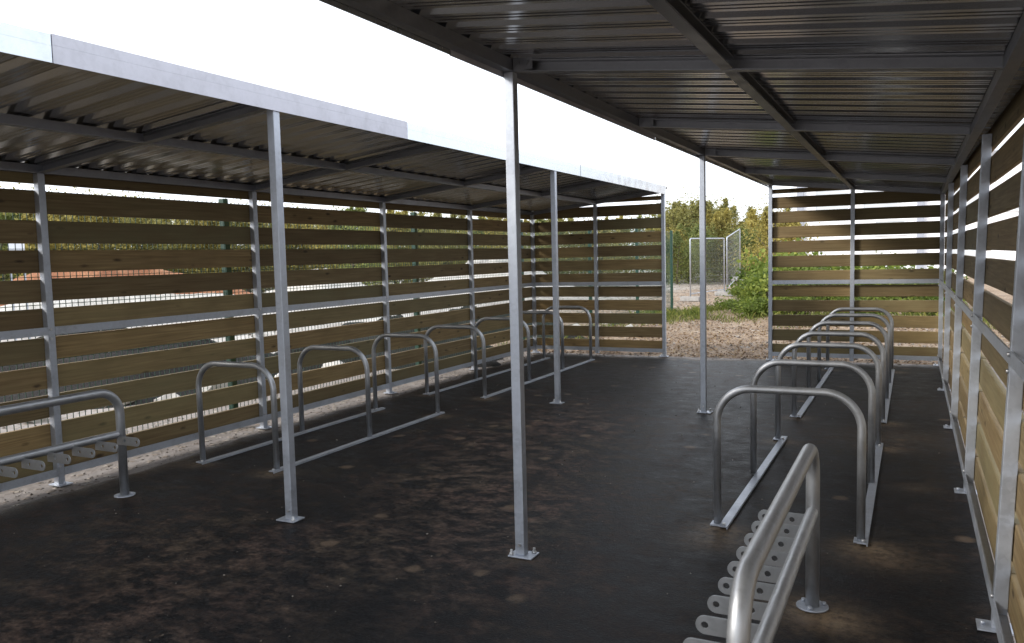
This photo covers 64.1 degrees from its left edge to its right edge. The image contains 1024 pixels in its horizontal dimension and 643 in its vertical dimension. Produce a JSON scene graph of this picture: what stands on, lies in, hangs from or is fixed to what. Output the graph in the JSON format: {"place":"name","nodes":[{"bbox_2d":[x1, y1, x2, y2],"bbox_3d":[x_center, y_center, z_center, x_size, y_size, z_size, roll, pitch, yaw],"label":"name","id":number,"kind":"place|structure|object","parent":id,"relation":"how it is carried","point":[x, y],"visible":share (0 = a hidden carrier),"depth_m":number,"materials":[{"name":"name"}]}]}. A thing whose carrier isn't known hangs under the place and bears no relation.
{"place":"outdoors","nodes":[
{"label":"outdoors","id":0,"kind":"place"},
{"bbox_2d":[0,354,998,642],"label":"tarmac","id":1,"kind":"structure","parent":0,"point":[420,510],"depth_m":4.57,"materials":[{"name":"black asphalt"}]},
{"bbox_2d":[0,389,139,497],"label":"scooter rack","id":2,"kind":"object","parent":1,"relation":"on","point":[75,446],"visible":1,"depth_m":5.01,"materials":[{"name":"metal"}]},
{"bbox_2d":[196,333,444,473],"bbox_3d":[-1.547,0.595,7.052,0.799,0.784,2.380,1,5,26],"label":"bike rack","id":3,"kind":"object","parent":1,"relation":"on","point":[273,392],"visible":1,"depth_m":6.88,"materials":[{"name":"metal"}]},
{"bbox_2d":[0,22,668,522],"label":"bike shelter","id":4,"kind":"object","parent":1,"relation":"on","point":[78,114],"visible":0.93,"depth_m":6.61,"materials":[{"name":"wood"}]},
{"bbox_2d":[423,306,594,398],"bbox_3d":[0.082,0.293,10.388,0.799,0.784,3.370,1,5,26],"label":"bike rack","id":5,"kind":"object","parent":1,"relation":"on","point":[475,329],"visible":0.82,"depth_m":9.92,"materials":[{"name":"metal"}]},
{"bbox_2d":[319,0,1023,642],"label":"bike shelter","id":6,"kind":"object","parent":1,"relation":"on","point":[899,100],"visible":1,"depth_m":4.12,"materials":[{"name":"metal"}]},
{"bbox_2d":[683,444,828,642],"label":"scooter rack","id":7,"kind":"object","parent":1,"relation":"on","point":[763,547],"visible":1,"depth_m":2.65,"materials":[{"name":"metal"}]},
{"bbox_2d":[710,342,882,546],"bbox_3d":[1.950,0.644,5.338,0.799,0.786,2.380,1,5,26],"label":"bike rack","id":8,"kind":"object","parent":1,"relation":"on","point":[865,504],"visible":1,"depth_m":5.15,"materials":[{"name":"metal"}]},
{"bbox_2d":[790,307,894,423],"bbox_3d":[3.588,0.345,8.670,0.799,0.781,3.370,1,5,26],"label":"bike rack","id":9,"kind":"object","parent":1,"relation":"on","point":[887,358],"visible":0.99,"depth_m":8.17,"materials":[{"name":"metal"}]},
{"bbox_2d":[0,258,1023,642],"bbox_3d":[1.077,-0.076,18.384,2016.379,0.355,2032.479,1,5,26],"label":"ground","id":10,"kind":"structure","parent":0,"point":[38,490],"depth_m":10.61,"materials":[{"name":"grey gravel"}]},
{"bbox_2d":[0,212,32,280],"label":"hedge tree","id":11,"kind":"object","parent":10,"relation":"on","point":[9,216],"visible":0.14,"depth_m":34.26,"materials":[{"name":"green plant"}]},
{"bbox_2d":[8,244,30,340],"bbox_3d":[-8.262,-0.442,13.719,0.240,2.170,0.050,-4,5,-31],"label":"notice board","id":12,"kind":"object","parent":10,"relation":"on","point":[12,246],"visible":0.07,"depth_m":13.65,"materials":[{"name":"metal"}]},
{"bbox_2d":[26,418,46,422],"bbox_3d":[-4.832,0.964,8.252,0.212,0.183,0.298,-2,5,-8],"label":"rubble block","id":13,"kind":"object","parent":10,"relation":"on","point":[39,420],"depth_m":8.20,"materials":[{"name":"grey stone"}]},
{"bbox_2d":[6,187,86,280],"bbox_3d":[-20.670,-3.484,36.599,5.406,5.463,4.727,-5,6,-37],"label":"hedge tree","id":14,"kind":"object","parent":10,"relation":"on","point":[37,245],"visible":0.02,"depth_m":36.40,"materials":[{"name":"green plant"}]},
{"bbox_2d":[0,187,116,279],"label":"hedge tree","id":15,"kind":"object","parent":10,"relation":"on","point":[50,218],"visible":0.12,"depth_m":33.56,"materials":[{"name":"green plant"}]},
{"bbox_2d":[57,188,161,249],"bbox_3d":[-17.807,-3.464,36.184,5.864,5.378,5.161,-3,5,-20],"label":"hedge tree","id":16,"kind":"object","parent":10,"relation":"on","point":[101,246],"visible":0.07,"depth_m":35.33,"materials":[{"name":"green plant"}]},
{"bbox_2d":[77,191,166,249],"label":"hedge tree","id":17,"kind":"object","parent":10,"relation":"on","point":[123,222],"visible":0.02,"depth_m":38.84,"materials":[{"name":"green plant"}]},
{"bbox_2d":[0,269,251,305],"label":"clay heap","id":18,"kind":"object","parent":10,"relation":"on","point":[97,274],"visible":0.07,"depth_m":28.43,"materials":[{"name":"grey soil"}]},
{"bbox_2d":[0,326,307,409],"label":"topsoil heap","id":19,"kind":"object","parent":10,"relation":"on","point":[86,384],"visible":0.16,"depth_m":9.64,"materials":[{"name":"brown soil"}]},
{"bbox_2d":[110,191,204,273],"bbox_3d":[-16.275,-3.607,37.063,5.349,5.405,4.676,1,5,23],"label":"hedge tree","id":20,"kind":"object","parent":10,"relation":"on","point":[148,220],"visible":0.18,"depth_m":36.54,"materials":[{"name":"green plant"}]},
{"bbox_2d":[154,393,179,401],"bbox_3d":[-3.615,0.880,8.649,0.325,0.294,0.382,-4,5,-30],"label":"rubble block","id":21,"kind":"object","parent":10,"relation":"on","point":[174,395],"depth_m":8.55,"materials":[{"name":"stone"}]},
{"bbox_2d":[151,219,236,273],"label":"hedge tree","id":22,"kind":"object","parent":10,"relation":"on","point":[191,223],"visible":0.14,"depth_m":37.65,"materials":[{"name":"green plant"}]},
{"bbox_2d":[0,293,408,327],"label":"spoil heap","id":23,"kind":"object","parent":10,"relation":"on","point":[87,302],"visible":0.23,"depth_m":19.56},
{"bbox_2d":[171,196,251,273],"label":"hedge tree","id":24,"kind":"object","parent":10,"relation":"on","point":[205,224],"visible":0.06,"depth_m":37.25,"materials":[{"name":"green plant"}]},
{"bbox_2d":[202,383,227,391],"bbox_3d":[-3.349,0.798,9.266,0.314,0.360,0.463,-3,5,-19],"label":"rubble block","id":25,"kind":"object","parent":10,"relation":"on","point":[214,387],"depth_m":9.08,"materials":[{"name":"grey stone"}]},
{"bbox_2d":[208,201,309,291],"bbox_3d":[-12.265,-3.527,38.835,5.534,4.820,4.945,-1,5,4],"label":"hedge tree","id":26,"kind":"object","parent":10,"relation":"on","point":[245,223],"visible":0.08,"depth_m":38.07,"materials":[{"name":"green plant"}]},
{"bbox_2d":[229,199,303,292],"bbox_3d":[-11.657,-3.610,38.999,4.719,4.917,5.361,-6,6,-43],"label":"hedge tree","id":27,"kind":"object","parent":10,"relation":"on","point":[260,246],"visible":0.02,"depth_m":38.38,"materials":[{"name":"green plant"}]},
{"bbox_2d":[4,351,542,507],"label":"gravel","id":28,"kind":"structure","parent":10,"relation":"on","point":[211,443],"depth_m":6.68,"materials":[{"name":"grey gravel"}]},
{"bbox_2d":[250,206,333,289],"bbox_3d":[-10.348,-3.638,39.102,4.626,4.812,4.360,0,5,21],"label":"hedge tree","id":29,"kind":"object","parent":10,"relation":"on","point":[300,227],"visible":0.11,"depth_m":38.72,"materials":[{"name":"green plant"}]},
{"bbox_2d":[263,204,320,292],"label":"hedge tree","id":30,"kind":"object","parent":10,"relation":"on","point":[293,247],"visible":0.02,"depth_m":39.25,"materials":[{"name":"green plant"}]},
{"bbox_2d":[284,203,334,268],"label":"hedge tree","id":31,"kind":"object","parent":10,"relation":"on","point":[316,228],"visible":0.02,"depth_m":44.11,"materials":[{"name":"green plant"}]},
{"bbox_2d":[266,268,365,292],"bbox_3d":[-8.332,-1.622,34.953,8.403,1.334,4.368,1,5,26],"label":"spoil heap","id":32,"kind":"object","parent":10,"relation":"on","point":[297,288],"visible":0.09,"depth_m":33.80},
{"bbox_2d":[274,340,364,369],"bbox_3d":[-2.706,0.433,11.814,2.379,0.509,1.236,-2,5,-5],"label":"topsoil heap","id":33,"kind":"object","parent":10,"relation":"on","point":[332,343],"visible":0.09,"depth_m":11.49,"materials":[{"name":"brown soil"}]},
{"bbox_2d":[291,205,367,283],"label":"hedge tree","id":34,"kind":"object","parent":10,"relation":"on","point":[323,226],"visible":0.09,"depth_m":37.70,"materials":[{"name":"green plant"}]},
{"bbox_2d":[323,361,342,366],"bbox_3d":[-2.354,0.605,11.015,0.430,0.232,0.296,1,5,24],"label":"rubble block","id":35,"kind":"object","parent":10,"relation":"on","point":[332,363],"depth_m":10.92,"materials":[{"name":"stone"}]},
{"bbox_2d":[0,188,673,433],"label":"fence","id":36,"kind":"object","parent":10,"relation":"on","point":[669,287],"visible":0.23,"depth_m":8.77,"materials":[{"name":"green metal"}]},
{"bbox_2d":[315,206,398,285],"bbox_3d":[-6.773,-3.214,36.089,4.448,4.364,5.429,-2,5,-6],"label":"hedge tree","id":37,"kind":"object","parent":10,"relation":"on","point":[334,227],"visible":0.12,"depth_m":35.71,"materials":[{"name":"green plant"}]},
{"bbox_2d":[363,210,426,284],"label":"hedge tree","id":38,"kind":"object","parent":10,"relation":"on","point":[399,229],"visible":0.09,"depth_m":39.36,"materials":[{"name":"green plant"}]},
{"bbox_2d":[371,211,427,283],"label":"hedge tree","id":39,"kind":"object","parent":10,"relation":"on","point":[399,263],"visible":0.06,"depth_m":41.35,"materials":[{"name":"green plant"}]},
{"bbox_2d":[341,315,508,368],"bbox_3d":[-2.020,0.248,12.509,4.537,0.766,2.527,0,5,16],"label":"topsoil heap","id":40,"kind":"object","parent":10,"relation":"on","point":[493,363],"visible":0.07,"depth_m":11.71,"materials":[{"name":"soil"}]},
{"bbox_2d":[410,214,464,282],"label":"hedge tree","id":41,"kind":"object","parent":10,"relation":"on","point":[432,247],"visible":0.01,"depth_m":41.56,"materials":[{"name":"green plant"}]},
{"bbox_2d":[400,211,480,281],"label":"hedge tree","id":42,"kind":"object","parent":10,"relation":"on","point":[449,231],"visible":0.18,"depth_m":36.23,"materials":[{"name":"green plant"}]},
{"bbox_2d":[442,305,495,335],"bbox_3d":[-0.887,-0.009,15.646,2.309,0.737,1.768,1,5,26],"label":"topsoil heap","id":43,"kind":"object","parent":10,"relation":"on","point":[467,321],"visible":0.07,"depth_m":15.20,"materials":[{"name":"grey soil"}]},
{"bbox_2d":[460,216,505,262],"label":"hedge tree","id":44,"kind":"object","parent":10,"relation":"on","point":[482,233],"visible":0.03,"depth_m":40.70,"materials":[{"name":"green plant"}]},
{"bbox_2d":[412,259,574,298],"bbox_3d":[-0.618,-1.908,33.845,9.346,1.735,6.460,1,5,26],"label":"spoil heap","id":45,"kind":"object","parent":10,"relation":"on","point":[464,276],"visible":0.12,"depth_m":32.89,"materials":[{"name":"white"}]},
{"bbox_2d":[459,216,530,261],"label":"hedge tree","id":46,"kind":"object","parent":10,"relation":"on","point":[499,219],"visible":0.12,"depth_m":37.28,"materials":[{"name":"green plant"}]},
{"bbox_2d":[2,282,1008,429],"bbox_3d":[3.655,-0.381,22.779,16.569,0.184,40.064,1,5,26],"label":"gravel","id":47,"kind":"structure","parent":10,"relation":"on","point":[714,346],"depth_m":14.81,"materials":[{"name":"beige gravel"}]},
{"bbox_2d":[492,314,587,338],"bbox_3d":[-0.152,0.016,15.568,3.299,0.610,2.140,-2,4,-2],"label":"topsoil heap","id":48,"kind":"object","parent":10,"relation":"on","point":[538,323],"visible":0.04,"depth_m":15.01,"materials":[{"name":"soil"}]},
{"bbox_2d":[523,219,575,273],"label":"hedge tree","id":49,"kind":"object","parent":10,"relation":"on","point":[539,220],"visible":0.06,"depth_m":41.89,"materials":[{"name":"green plant"}]},
{"bbox_2d":[524,217,587,286],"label":"hedge tree","id":50,"kind":"object","parent":10,"relation":"on","point":[563,233],"visible":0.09,"depth_m":39.52,"materials":[{"name":"green plant"}]},
{"bbox_2d":[559,217,616,273],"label":"hedge tree","id":51,"kind":"object","parent":10,"relation":"on","point":[586,246],"visible":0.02,"depth_m":42.29,"materials":[{"name":"green plant"}]},
{"bbox_2d":[550,217,630,286],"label":"hedge tree","id":52,"kind":"object","parent":10,"relation":"on","point":[585,245],"visible":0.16,"depth_m":39.48,"materials":[{"name":"green plant"}]},
{"bbox_2d":[604,216,641,272],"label":"hedge tree","id":53,"kind":"object","parent":10,"relation":"on","point":[620,217],"visible":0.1,"depth_m":44.48,"materials":[{"name":"green plant"}]},
{"bbox_2d":[630,214,693,277],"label":"hedge tree","id":54,"kind":"object","parent":10,"relation":"on","point":[639,216],"visible":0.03,"depth_m":48.86,"materials":[{"name":"green plant"}]},
{"bbox_2d":[640,209,696,281],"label":"hedge tree","id":55,"kind":"object","parent":10,"relation":"on","point":[680,232],"visible":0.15,"depth_m":42.02,"materials":[{"name":"green plant"}]},
{"bbox_2d":[621,195,720,277],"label":"hedge tree","id":56,"kind":"object","parent":10,"relation":"on","point":[673,217],"visible":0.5,"depth_m":45.09,"materials":[{"name":"green plant"}]},
{"bbox_2d":[644,231,709,284],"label":"hedge tree","id":57,"kind":"object","parent":10,"relation":"on","point":[677,241],"visible":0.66,"depth_m":39.06,"materials":[{"name":"green plant"}]},
{"bbox_2d":[648,207,718,281],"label":"hedge tree","id":58,"kind":"object","parent":10,"relation":"on","point":[688,229],"visible":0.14,"depth_m":42.67,"materials":[{"name":"green plant"}]},
{"bbox_2d":[648,186,742,278],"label":"hedge tree","id":59,"kind":"object","parent":10,"relation":"on","point":[707,205],"visible":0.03,"depth_m":48.01,"materials":[{"name":"green plant"}]},
{"bbox_2d":[666,223,729,283],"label":"hedge tree","id":60,"kind":"object","parent":10,"relation":"on","point":[695,233],"visible":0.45,"depth_m":40.41,"materials":[{"name":"green plant"}]},
{"bbox_2d":[667,183,734,277],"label":"hedge tree","id":61,"kind":"object","parent":10,"relation":"on","point":[724,200],"visible":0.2,"depth_m":47.72,"materials":[{"name":"green plant"}]},
{"bbox_2d":[680,238,732,300],"bbox_3d":[6.488,-1.762,27.059,0.640,2.020,3.043,2,6,36],"label":"temporary fence panel","id":62,"kind":"object","parent":10,"relation":"on","point":[691,298],"visible":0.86,"depth_m":27.33,"materials":[{"name":"metal"}]},
{"bbox_2d":[681,199,749,279],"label":"hedge tree","id":63,"kind":"object","parent":10,"relation":"on","point":[717,218],"visible":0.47,"depth_m":42.10,"materials":[{"name":"green plant"}]},
{"bbox_2d":[688,194,745,274],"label":"hedge tree","id":64,"kind":"object","parent":10,"relation":"on","point":[734,211],"visible":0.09,"depth_m":49.16,"materials":[{"name":"green plant"}]},
{"bbox_2d":[706,213,740,276],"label":"hedge tree","id":65,"kind":"object","parent":10,"relation":"on","point":[732,228],"visible":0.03,"depth_m":47.69,"materials":[{"name":"green plant"}]},
{"bbox_2d":[706,213,746,281],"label":"hedge tree","id":66,"kind":"object","parent":10,"relation":"on","point":[727,227],"visible":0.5,"depth_m":41.19,"materials":[{"name":"green plant"}]},
{"bbox_2d":[713,297,744,308],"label":"weed bush","id":67,"kind":"object","parent":10,"relation":"on","point":[726,303],"visible":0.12,"depth_m":20.59,"materials":[{"name":"green plant"}]},
{"bbox_2d":[717,229,742,291],"bbox_3d":[8.107,-2.246,29.881,0.636,2.364,3.655,1,5,23],"label":"temporary fence panel","id":68,"kind":"object","parent":10,"relation":"on","point":[727,268],"visible":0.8,"depth_m":29.35,"materials":[{"name":"metal"}]},
{"bbox_2d":[724,280,743,299],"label":"weed bush","id":69,"kind":"object","parent":10,"relation":"on","point":[733,293],"visible":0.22,"depth_m":23.90,"materials":[{"name":"green plant"}]},
{"bbox_2d":[706,220,765,281],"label":"hedge tree","id":70,"kind":"object","parent":10,"relation":"on","point":[742,241],"visible":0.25,"depth_m":39.98,"materials":[{"name":"green plant"}]},
{"bbox_2d":[715,295,767,312],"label":"weed bush","id":71,"kind":"object","parent":10,"relation":"on","point":[724,304],"visible":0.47,"depth_m":19.55,"materials":[{"name":"green plant"}]},
{"bbox_2d":[719,224,767,276],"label":"hedge tree","id":72,"kind":"object","parent":10,"relation":"on","point":[743,237],"visible":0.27,"depth_m":38.19,"materials":[{"name":"green plant"}]},
{"bbox_2d":[499,301,995,344],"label":"grass","id":73,"kind":"structure","parent":10,"relation":"on","point":[686,312],"depth_m":18.23,"materials":[{"name":"green plant"}]},
{"bbox_2d":[730,295,773,317],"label":"weed bush","id":74,"kind":"object","parent":10,"relation":"on","point":[752,305],"visible":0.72,"depth_m":18.22,"materials":[{"name":"green plant"}]},
{"bbox_2d":[731,268,777,301],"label":"weed bush","id":75,"kind":"object","parent":10,"relation":"on","point":[743,286],"visible":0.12,"depth_m":20.44,"materials":[{"name":"green plant"}]},
{"bbox_2d":[729,260,782,289],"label":"weed bush","id":76,"kind":"object","parent":10,"relation":"on","point":[740,276],"visible":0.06,"depth_m":22.85,"materials":[{"name":"green plant"}]},
{"bbox_2d":[734,190,791,224],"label":"hedge tree","id":77,"kind":"object","parent":10,"relation":"on","point":[749,208],"visible":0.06,"depth_m":46.96,"materials":[{"name":"green plant"}]},
{"bbox_2d":[745,208,781,245],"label":"hedge tree","id":78,"kind":"object","parent":10,"relation":"on","point":[753,226],"visible":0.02,"depth_m":40.99,"materials":[{"name":"green plant"}]},
{"bbox_2d":[734,265,804,301],"bbox_3d":[6.296,-0.781,19.569,1.920,1.152,1.972,1,5,28],"label":"weed bush","id":79,"kind":"object","parent":10,"relation":"on","point":[761,287],"visible":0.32,"depth_m":19.61,"materials":[{"name":"green plant"}]},
{"bbox_2d":[530,313,1009,365],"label":"leaf litter","id":80,"kind":"object","parent":10,"relation":"on","point":[720,355],"visible":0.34,"depth_m":13.48,"materials":[{"name":"plant"}]},
{"bbox_2d":[717,198,825,274],"bbox_3d":[11.280,-3.659,35.227,4.300,4.413,4.561,-1,5,6],"label":"hedge tree","id":81,"kind":"object","parent":10,"relation":"on","point":[751,215],"visible":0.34,"depth_m":35.01,"materials":[{"name":"green plant"}]},
{"bbox_2d":[736,237,828,276],"bbox_3d":[7.917,-1.518,23.560,2.563,1.867,2.841,-5,6,-40],"label":"weed bush","id":82,"kind":"object","parent":10,"relation":"on","point":[756,261],"visible":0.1,"depth_m":23.54,"materials":[{"name":"green plant"}]},
{"bbox_2d":[757,249,827,274],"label":"weed bush","id":83,"kind":"object","parent":10,"relation":"on","point":[760,270],"visible":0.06,"depth_m":20.69,"materials":[{"name":"green plant"}]},
{"bbox_2d":[773,297,830,314],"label":"weed bush","id":84,"kind":"object","parent":10,"relation":"on","point":[797,298],"visible":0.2,"depth_m":17.84,"materials":[{"name":"green plant"}]},
{"bbox_2d":[776,267,848,299],"bbox_3d":[7.048,-0.860,19.749,2.224,1.273,2.284,-2,5,-12],"label":"weed bush","id":85,"kind":"object","parent":10,"relation":"on","point":[812,268],"visible":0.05,"depth_m":19.43,"materials":[{"name":"green plant"}]},
{"bbox_2d":[818,266,871,299],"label":"weed bush","id":86,"kind":"object","parent":10,"relation":"on","point":[832,268],"visible":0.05,"depth_m":21.00,"materials":[{"name":"green plant"}]},
{"bbox_2d":[808,265,908,299],"bbox_3d":[8.069,-0.838,19.039,2.232,1.244,2.014,-2,5,-9],"label":"weed bush","id":87,"kind":"object","parent":10,"relation":"on","point":[861,284],"visible":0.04,"depth_m":18.78,"materials":[{"name":"green plant"}]},
{"bbox_2d":[824,251,898,284],"bbox_3d":[9.583,-1.349,23.104,2.563,1.369,2.841,1,5,28],"label":"weed bush","id":88,"kind":"object","parent":10,"relation":"on","point":[867,266],"visible":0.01,"depth_m":22.77,"materials":[{"name":"green plant"}]},
{"bbox_2d":[831,296,894,314],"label":"weed bush","id":89,"kind":"object","parent":10,"relation":"on","point":[859,298],"visible":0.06,"depth_m":17.19,"materials":[{"name":"green plant"}]},
{"bbox_2d":[836,265,933,299],"bbox_3d":[9.358,-1.034,20.134,2.628,1.273,2.699,2,6,36],"label":"weed bush","id":90,"kind":"object","parent":10,"relation":"on","point":[896,267],"visible":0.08,"depth_m":20.17,"materials":[{"name":"green plant"}]},
{"bbox_2d":[794,150,1021,275],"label":"building","id":91,"kind":"structure","parent":10,"relation":"on","point":[1001,254],"depth_m":35.86,"materials":[{"name":"white glass"}]},
{"bbox_2d":[814,190,849,209],"bbox_3d":[14.514,-5.371,37.068,1.500,1.400,0.047,1,5,26],"label":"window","id":92,"kind":"structure","parent":91,"relation":"in","point":[837,191],"depth_m":37.05,"materials":[{"name":"glass"}]},
{"bbox_2d":[862,190,898,207],"bbox_3d":[16.310,-5.346,36.187,1.500,1.400,0.047,1,5,26],"label":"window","id":93,"kind":"structure","parent":91,"relation":"in","point":[885,204],"depth_m":36.24,"materials":[{"name":"glass"}]},
{"bbox_2d":[874,219,906,235],"bbox_3d":[16.698,-4.145,36.105,1.300,0.700,0.047,1,5,26],"label":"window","id":94,"kind":"structure","parent":91,"relation":"in","point":[896,220],"depth_m":36.09,"materials":[{"name":"glass"}]},
{"bbox_2d":[945,230,975,255],"bbox_3d":[19.322,-3.260,34.896,1.500,1.300,0.047,1,5,26],"label":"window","id":95,"kind":"structure","parent":91,"relation":"in","point":[967,252],"depth_m":34.90,"materials":[{"name":"glass"}]},
{"bbox_2d":[945,180,978,213],"bbox_3d":[19.273,-5.303,34.735,1.500,1.400,0.047,1,5,26],"label":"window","id":96,"kind":"structure","parent":91,"relation":"in","point":[974,198],"depth_m":34.69,"materials":[{"name":"glass"}]},
{"bbox_2d":[885,266,968,305],"bbox_3d":[9.272,-0.810,18.419,2.183,1.105,1.708,2,6,36],"label":"weed bush","id":97,"kind":"object","parent":10,"relation":"on","point":[953,270],"visible":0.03,"depth_m":18.23,"materials":[{"name":"green plant"}]},
{"bbox_2d":[891,292,968,315],"bbox_3d":[8.555,-0.397,16.849,1.453,0.667,1.415,0,5,12],"label":"weed bush","id":98,"kind":"object","parent":10,"relation":"on","point":[924,298],"visible":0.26,"depth_m":16.78,"materials":[{"name":"green plant"}]},
{"bbox_2d":[0,0,1023,248],"label":"sky","id":99,"kind":"structure","parent":0,"point":[316,49],"materials":[{"name":"white"}]}
]}

